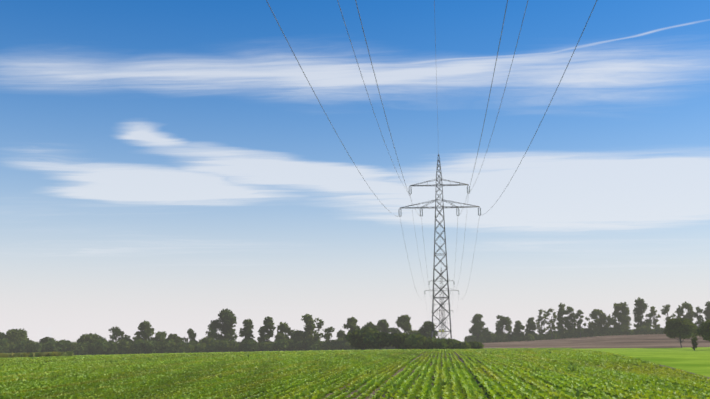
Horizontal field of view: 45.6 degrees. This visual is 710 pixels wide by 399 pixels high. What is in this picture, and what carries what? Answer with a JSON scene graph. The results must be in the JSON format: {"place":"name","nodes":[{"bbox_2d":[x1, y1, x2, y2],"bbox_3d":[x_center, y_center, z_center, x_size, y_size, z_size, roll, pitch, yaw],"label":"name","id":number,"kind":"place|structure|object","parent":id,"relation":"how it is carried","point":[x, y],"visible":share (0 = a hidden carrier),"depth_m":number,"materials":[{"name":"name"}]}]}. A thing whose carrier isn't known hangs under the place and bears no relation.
{"place":"outdoors","nodes":[
{"label":"outdoors","id":0,"kind":"place"},
{"bbox_2d":[0,334,709,398],"bbox_3d":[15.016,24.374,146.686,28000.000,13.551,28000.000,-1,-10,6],"label":"terrain","id":1,"kind":"structure","parent":0,"point":[657,366],"depth_m":43.47,"materials":[{"name":"green plant"}]},
{"bbox_2d":[0,309,437,354],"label":"trees","id":2,"kind":"object","parent":1,"relation":"on","point":[145,342],"visible":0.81,"depth_m":282.15,"materials":[{"name":"green plant"}]},
{"bbox_2d":[345,327,483,349],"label":"bushes","id":3,"kind":"object","parent":1,"relation":"on","point":[362,338],"visible":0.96,"depth_m":176.95,"materials":[{"name":"green plant"}]},
{"bbox_2d":[266,0,596,338],"bbox_3d":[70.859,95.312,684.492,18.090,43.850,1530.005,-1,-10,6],"label":"pylon","id":4,"kind":"object","parent":1,"relation":"on","point":[434,269],"visible":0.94,"depth_m":182.13,"materials":[{"name":"metal"}]},
{"bbox_2d":[424,268,458,334],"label":"pylon","id":5,"kind":"object","parent":1,"relation":"on","point":[444,329],"visible":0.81,"depth_m":434.36,"materials":[{"name":"metal"}]},
{"bbox_2d":[431,299,452,338],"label":"pylon","id":6,"kind":"object","parent":1,"relation":"on","point":[443,314],"visible":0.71,"depth_m":684.40,"materials":[{"name":"metal"}]},
{"bbox_2d":[464,297,709,342],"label":"trees","id":7,"kind":"object","parent":1,"relation":"on","point":[516,334],"visible":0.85,"depth_m":354.37,"materials":[{"name":"green plant"}]},
{"bbox_2d":[663,318,709,349],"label":"trees","id":8,"kind":"object","parent":1,"relation":"on","point":[681,328],"visible":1,"depth_m":196.46,"materials":[{"name":"green plant"}]},
{"bbox_2d":[0,0,709,340],"label":"sky","id":9,"kind":"structure","parent":0,"point":[171,165],"materials":[{"name":"blue"}]}
]}

